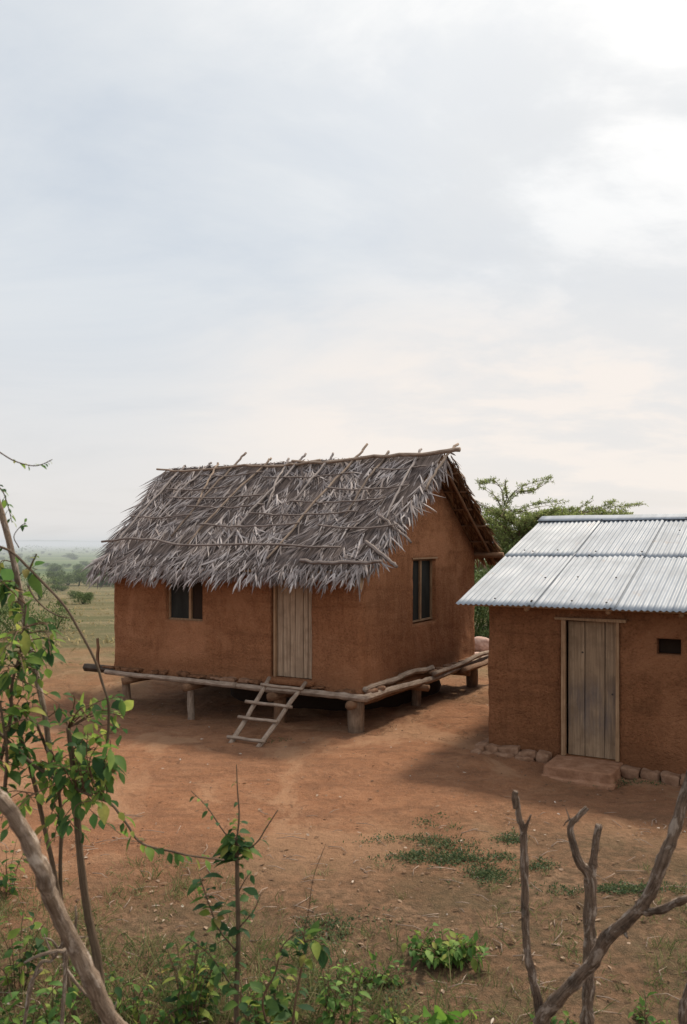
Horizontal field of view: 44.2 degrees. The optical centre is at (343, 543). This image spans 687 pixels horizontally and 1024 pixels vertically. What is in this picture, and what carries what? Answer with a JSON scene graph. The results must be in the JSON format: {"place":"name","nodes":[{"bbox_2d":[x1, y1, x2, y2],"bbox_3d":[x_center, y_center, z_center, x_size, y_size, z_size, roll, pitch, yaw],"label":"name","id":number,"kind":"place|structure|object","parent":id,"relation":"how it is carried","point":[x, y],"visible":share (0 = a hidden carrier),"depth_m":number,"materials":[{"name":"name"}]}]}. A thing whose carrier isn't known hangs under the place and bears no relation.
{"place":"outdoors","nodes":[
{"label":"outdoors","id":0,"kind":"place"},
{"bbox_2d":[0,540,108,544],"bbox_3d":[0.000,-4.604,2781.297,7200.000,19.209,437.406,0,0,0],"label":"hills","id":1,"kind":"structure","parent":0,"point":[47,542],"depth_m":2599.20,"materials":[{"name":"grey plant"}]},
{"bbox_2d":[0,580,485,668],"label":"field grass","id":2,"kind":"structure","parent":0,"point":[74,640],"depth_m":28.84,"materials":[{"name":"green plant"}]},
{"bbox_2d":[0,545,686,1023],"bbox_3d":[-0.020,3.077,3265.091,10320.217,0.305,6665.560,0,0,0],"label":"ground","id":3,"kind":"structure","parent":0,"point":[158,741],"depth_m":8.70,"materials":[{"name":"brown soil"}]},
{"bbox_2d":[5,565,22,571],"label":"bush","id":4,"kind":"object","parent":3,"relation":"on","point":[20,567],"visible":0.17,"depth_m":81.00,"materials":[{"name":"green plant"}]},
{"bbox_2d":[0,839,28,897],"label":"broad leaf plant","id":5,"kind":"object","parent":3,"relation":"on","point":[4,881],"visible":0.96,"depth_m":7.16,"materials":[{"name":"green plant"}]},
{"bbox_2d":[0,599,49,637],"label":"bush","id":6,"kind":"object","parent":3,"relation":"on","point":[3,623],"visible":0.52,"depth_m":26.90,"materials":[{"name":"green plant"}]},
{"bbox_2d":[0,907,52,990],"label":"young plant","id":7,"kind":"object","parent":3,"relation":"on","point":[38,946],"visible":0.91,"depth_m":5.68,"materials":[{"name":"green plant"}]},
{"bbox_2d":[25,555,33,562],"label":"bush","id":8,"kind":"object","parent":3,"relation":"on","point":[29,558],"visible":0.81,"depth_m":132.99,"materials":[{"name":"green plant"}]},
{"bbox_2d":[0,980,73,1023],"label":"broad leaf plant","id":9,"kind":"object","parent":3,"relation":"on","point":[10,996],"visible":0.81,"depth_m":5.06,"materials":[{"name":"green plant"}]},
{"bbox_2d":[21,573,61,599],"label":"bush","id":10,"kind":"object","parent":3,"relation":"on","point":[39,596],"visible":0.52,"depth_m":45.04,"materials":[{"name":"green plant"}]},
{"bbox_2d":[21,601,82,630],"bbox_3d":[-9.995,2.544,28.809,1.950,1.114,1.947,0,0,37],"label":"bush","id":11,"kind":"object","parent":3,"relation":"on","point":[59,611],"visible":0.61,"depth_m":28.99,"materials":[{"name":"green plant"}]},
{"bbox_2d":[2,543,104,552],"bbox_3d":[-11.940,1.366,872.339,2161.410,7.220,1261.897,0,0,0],"label":"scrub","id":12,"kind":"object","parent":3,"relation":"on","point":[36,546],"visible":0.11,"depth_m":425.07,"materials":[{"name":"green plant"}]},
{"bbox_2d":[25,965,82,1023],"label":"young plant","id":13,"kind":"object","parent":3,"relation":"on","point":[71,994],"visible":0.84,"depth_m":5.00,"materials":[{"name":"green plant"}]},
{"bbox_2d":[22,934,87,1023],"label":"dead twigs","id":14,"kind":"object","parent":3,"relation":"on","point":[56,951],"visible":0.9,"depth_m":4.49,"materials":[{"name":"wood"}]},
{"bbox_2d":[46,565,63,572],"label":"bush","id":15,"kind":"object","parent":3,"relation":"on","point":[53,569],"visible":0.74,"depth_m":81.29,"materials":[{"name":"green plant"}]},
{"bbox_2d":[46,578,66,584],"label":"bush","id":16,"kind":"object","parent":3,"relation":"on","point":[54,581],"visible":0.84,"depth_m":59.52,"materials":[{"name":"green plant"}]},
{"bbox_2d":[45,570,68,578],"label":"bush","id":17,"kind":"object","parent":3,"relation":"on","point":[53,574],"visible":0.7,"depth_m":65.20,"materials":[{"name":"green plant"}]},
{"bbox_2d":[56,585,69,590],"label":"bush","id":18,"kind":"object","parent":3,"relation":"on","point":[61,588],"visible":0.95,"depth_m":53.66,"materials":[{"name":"green plant"}]},
{"bbox_2d":[0,788,127,1023],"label":"leaning branch","id":19,"kind":"object","parent":3,"relation":"on","point":[102,1004],"visible":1,"depth_m":3.10,"materials":[{"name":"brown plant"}]},
{"bbox_2d":[57,575,76,584],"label":"bush","id":20,"kind":"object","parent":3,"relation":"on","point":[69,577],"visible":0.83,"depth_m":61.08,"materials":[{"name":"green plant"}]},
{"bbox_2d":[67,590,82,597],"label":"bush","id":21,"kind":"object","parent":3,"relation":"on","point":[72,593],"visible":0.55,"depth_m":46.45,"materials":[{"name":"green plant"}]},
{"bbox_2d":[69,568,85,579],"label":"bush","id":22,"kind":"object","parent":3,"relation":"on","point":[76,571],"visible":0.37,"depth_m":66.65,"materials":[{"name":"green plant"}]},
{"bbox_2d":[69,572,89,585],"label":"bush","id":23,"kind":"object","parent":3,"relation":"on","point":[81,577],"visible":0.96,"depth_m":60.05,"materials":[{"name":"green plant"}]},
{"bbox_2d":[73,564,87,569],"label":"bush","id":24,"kind":"object","parent":3,"relation":"on","point":[77,566],"visible":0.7,"depth_m":87.27,"materials":[{"name":"green plant"}]},
{"bbox_2d":[71,591,94,603],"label":"bush","id":25,"kind":"object","parent":3,"relation":"on","point":[88,597],"visible":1,"depth_m":41.92,"materials":[{"name":"green plant"}]},
{"bbox_2d":[70,958,116,1004],"bbox_3d":[-1.697,2.903,5.600,0.300,0.235,0.405,0,0,0],"label":"young plant","id":26,"kind":"object","parent":3,"relation":"on","point":[75,987],"visible":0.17,"depth_m":5.59,"materials":[{"name":"green plant"}]},
{"bbox_2d":[98,578,112,585],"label":"bush","id":27,"kind":"object","parent":3,"relation":"on","point":[105,584],"visible":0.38,"depth_m":58.86,"materials":[{"name":"green plant"}]},
{"bbox_2d":[0,452,223,1023],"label":"leafy shrub","id":28,"kind":"object","parent":3,"relation":"on","point":[99,770],"visible":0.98,"depth_m":4.80,"materials":[{"name":"green plant"}]},
{"bbox_2d":[104,973,156,1022],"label":"young plant","id":29,"kind":"object","parent":3,"relation":"on","point":[117,990],"visible":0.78,"depth_m":5.28,"materials":[{"name":"green plant"}]},
{"bbox_2d":[124,987,187,1023],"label":"young plant","id":30,"kind":"object","parent":3,"relation":"on","point":[161,1018],"visible":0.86,"depth_m":5.12,"materials":[{"name":"green plant"}]},
{"bbox_2d":[157,935,212,1023],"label":"young plant","id":31,"kind":"object","parent":3,"relation":"on","point":[192,998],"visible":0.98,"depth_m":5.15,"materials":[{"name":"green plant"}]},
{"bbox_2d":[175,947,226,1013],"bbox_3d":[-0.912,2.783,5.351,0.366,0.438,0.309,0,0,0],"label":"young plant","id":32,"kind":"object","parent":3,"relation":"on","point":[208,986],"visible":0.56,"depth_m":5.31,"materials":[{"name":"green plant"}]},
{"bbox_2d":[185,764,277,1023],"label":"sapling","id":33,"kind":"object","parent":3,"relation":"on","point":[230,848],"visible":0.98,"depth_m":4.87,"materials":[{"name":"green plant"}]},
{"bbox_2d":[228,978,269,1023],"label":"young plant","id":34,"kind":"object","parent":3,"relation":"on","point":[257,1019],"visible":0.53,"depth_m":4.99,"materials":[{"name":"green plant"}]},
{"bbox_2d":[227,676,306,746],"bbox_3d":[-1.230,2.653,13.369,0.904,0.840,1.588,0,0,27],"label":"wooden ladder","id":35,"kind":"object","parent":3,"relation":"on","point":[235,736],"visible":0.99,"depth_m":13.25,"materials":[{"name":"wood"}]},
{"bbox_2d":[222,844,331,1023],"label":"drooping weed","id":36,"kind":"object","parent":3,"relation":"on","point":[317,948],"visible":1,"depth_m":4.70,"materials":[{"name":"green plant"}]},
{"bbox_2d":[252,958,305,1023],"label":"young plant","id":37,"kind":"object","parent":3,"relation":"on","point":[280,996],"visible":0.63,"depth_m":5.04,"materials":[{"name":"green plant"}]},
{"bbox_2d":[81,443,503,733],"bbox_3d":[-1.003,0.708,17.352,7.708,5.370,6.696,0,0,30],"label":"thatched hut","id":38,"kind":"object","parent":3,"relation":"on","point":[348,583],"visible":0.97,"depth_m":15.30,"materials":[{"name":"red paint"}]},
{"bbox_2d":[169,574,202,620],"bbox_3d":[-2.865,0.944,15.517,0.858,0.929,0.063,0,0,30],"label":"window","id":39,"kind":"structure","parent":38,"relation":"in","point":[186,605],"depth_m":15.54,"materials":[{"name":"brown wood"}]},
{"bbox_2d":[278,575,311,678],"bbox_3d":[-0.803,1.360,14.347,0.719,1.810,0.079,0,0,30],"label":"door","id":40,"kind":"structure","parent":38,"relation":"in","point":[295,606],"depth_m":14.32,"materials":[{"name":"brown wood"}]},
{"bbox_2d":[412,557,437,621],"bbox_3d":[1.457,0.846,15.674,0.156,1.187,1.112,0,0,30],"label":"window","id":41,"kind":"structure","parent":38,"relation":"in","point":[422,567],"depth_m":15.85,"materials":[{"name":"brown wood"}]},
{"bbox_2d":[315,965,351,1023],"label":"young plant","id":42,"kind":"object","parent":3,"relation":"on","point":[327,1002],"visible":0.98,"depth_m":5.18,"materials":[{"name":"green plant"}]},
{"bbox_2d":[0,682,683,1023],"bbox_3d":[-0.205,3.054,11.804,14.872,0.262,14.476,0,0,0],"label":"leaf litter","id":43,"kind":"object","parent":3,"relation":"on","point":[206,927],"visible":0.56,"depth_m":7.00,"materials":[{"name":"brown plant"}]},
{"bbox_2d":[0,821,686,1023],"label":"grass","id":44,"kind":"structure","parent":3,"relation":"on","point":[264,944],"depth_m":5.91,"materials":[{"name":"green plant"}]},
{"bbox_2d":[0,808,686,1023],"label":"fallen twigs","id":45,"kind":"object","parent":3,"relation":"on","point":[137,815],"visible":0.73,"depth_m":6.96,"materials":[{"name":"brown wood"}]},
{"bbox_2d":[3,710,685,1021],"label":"pebbles","id":46,"kind":"object","parent":3,"relation":"on","point":[512,925],"visible":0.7,"depth_m":8.02,"materials":[{"name":"beige stone"}]},
{"bbox_2d":[320,964,371,1023],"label":"young plant","id":47,"kind":"object","parent":3,"relation":"on","point":[346,1017],"visible":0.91,"depth_m":5.20,"materials":[{"name":"green plant"}]},
{"bbox_2d":[337,950,416,989],"bbox_3d":[0.209,2.916,5.769,0.464,0.206,0.418,0,0,35],"label":"weed","id":48,"kind":"object","parent":3,"relation":"on","point":[377,980],"visible":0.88,"depth_m":5.73,"materials":[{"name":"green plant"}]},
{"bbox_2d":[79,737,686,1023],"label":"ground cover","id":49,"kind":"object","parent":3,"relation":"on","point":[625,888],"visible":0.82,"depth_m":7.65,"materials":[{"name":"green plant"}]},
{"bbox_2d":[369,996,421,1023],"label":"young plant","id":50,"kind":"object","parent":3,"relation":"on","point":[390,1016],"visible":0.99,"depth_m":5.16,"materials":[{"name":"green plant"}]},
{"bbox_2d":[361,686,488,740],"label":"straw litter","id":51,"kind":"object","parent":3,"relation":"on","point":[440,722],"visible":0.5,"depth_m":13.90,"materials":[{"name":"brown plant"}]},
{"bbox_2d":[401,922,489,973],"bbox_3d":[0.730,2.882,6.049,0.641,0.284,0.484,0,0,0],"label":"weed","id":52,"kind":"object","parent":3,"relation":"on","point":[436,954],"visible":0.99,"depth_m":5.99,"materials":[{"name":"green plant"}]},
{"bbox_2d":[423,1004,484,1023],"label":"broad leaf plant","id":53,"kind":"object","parent":3,"relation":"on","point":[439,1016],"visible":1,"depth_m":4.94,"materials":[{"name":"green plant"}]},
{"bbox_2d":[474,568,489,637],"bbox_3d":[4.335,1.903,27.184,2.885,2.342,2.755,0,0,44],"label":"bush","id":54,"kind":"object","parent":3,"relation":"on","point":[481,617],"visible":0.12,"depth_m":26.52,"materials":[{"name":"green plant"}]},
{"bbox_2d":[475,636,488,651],"bbox_3d":[3.667,2.692,22.485,0.545,0.438,0.459,0,0,0],"label":"rock","id":55,"kind":"object","parent":3,"relation":"on","point":[481,644],"visible":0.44,"depth_m":22.29,"materials":[{"name":"pink stone"}]},
{"bbox_2d":[474,544,511,610],"bbox_3d":[6.235,1.541,29.880,5.210,3.170,4.896,0,0,0],"label":"bush","id":56,"kind":"object","parent":3,"relation":"on","point":[509,547],"visible":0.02,"depth_m":29.27,"materials":[{"name":"green plant"}]},
{"bbox_2d":[530,1011,577,1023],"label":"young plant","id":57,"kind":"object","parent":3,"relation":"on","point":[554,1020],"visible":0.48,"depth_m":5.14,"materials":[{"name":"green plant"}]},
{"bbox_2d":[474,474,648,575],"bbox_3d":[7.686,0.286,31.004,6.832,5.735,3.914,0,0,0],"label":"acacia tree","id":58,"kind":"object","parent":3,"relation":"on","point":[501,519],"visible":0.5,"depth_m":30.38,"materials":[{"name":"green plant"}]},
{"bbox_2d":[456,513,686,789],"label":"tin roofed house","id":59,"kind":"structure","parent":3,"relation":"on","point":[588,619],"depth_m":11.62,"materials":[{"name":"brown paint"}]},
{"bbox_2d":[568,621,615,758],"bbox_3d":[3.387,1.973,11.482,0.656,1.829,0.079,0,0,30],"label":"door","id":60,"kind":"structure","parent":59,"relation":"in","point":[592,672],"depth_m":11.45,"materials":[{"name":"brown wood"}]},
{"bbox_2d":[563,806,602,1023],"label":"forked dead stump","id":61,"kind":"object","parent":3,"relation":"on","point":[588,871],"visible":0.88,"depth_m":4.98,"materials":[{"name":"wood"}]},
{"bbox_2d":[511,770,686,1023],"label":"forked dead branch","id":62,"kind":"object","parent":3,"relation":"on","point":[554,1002],"visible":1,"depth_m":4.35,"materials":[{"name":"wood"}]},
{"bbox_2d":[628,992,675,1023],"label":"young plant","id":63,"kind":"object","parent":3,"relation":"on","point":[643,1003],"visible":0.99,"depth_m":5.32,"materials":[{"name":"green plant"}]},
{"bbox_2d":[678,971,686,1023],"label":"dead stub","id":64,"kind":"object","parent":3,"relation":"on","point":[682,1011],"visible":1,"depth_m":4.49,"materials":[{"name":"brown wood"}]},
{"bbox_2d":[0,0,686,540],"label":"sky","id":65,"kind":"structure","parent":0,"point":[280,230],"materials":[{"name":"white"}]}
]}

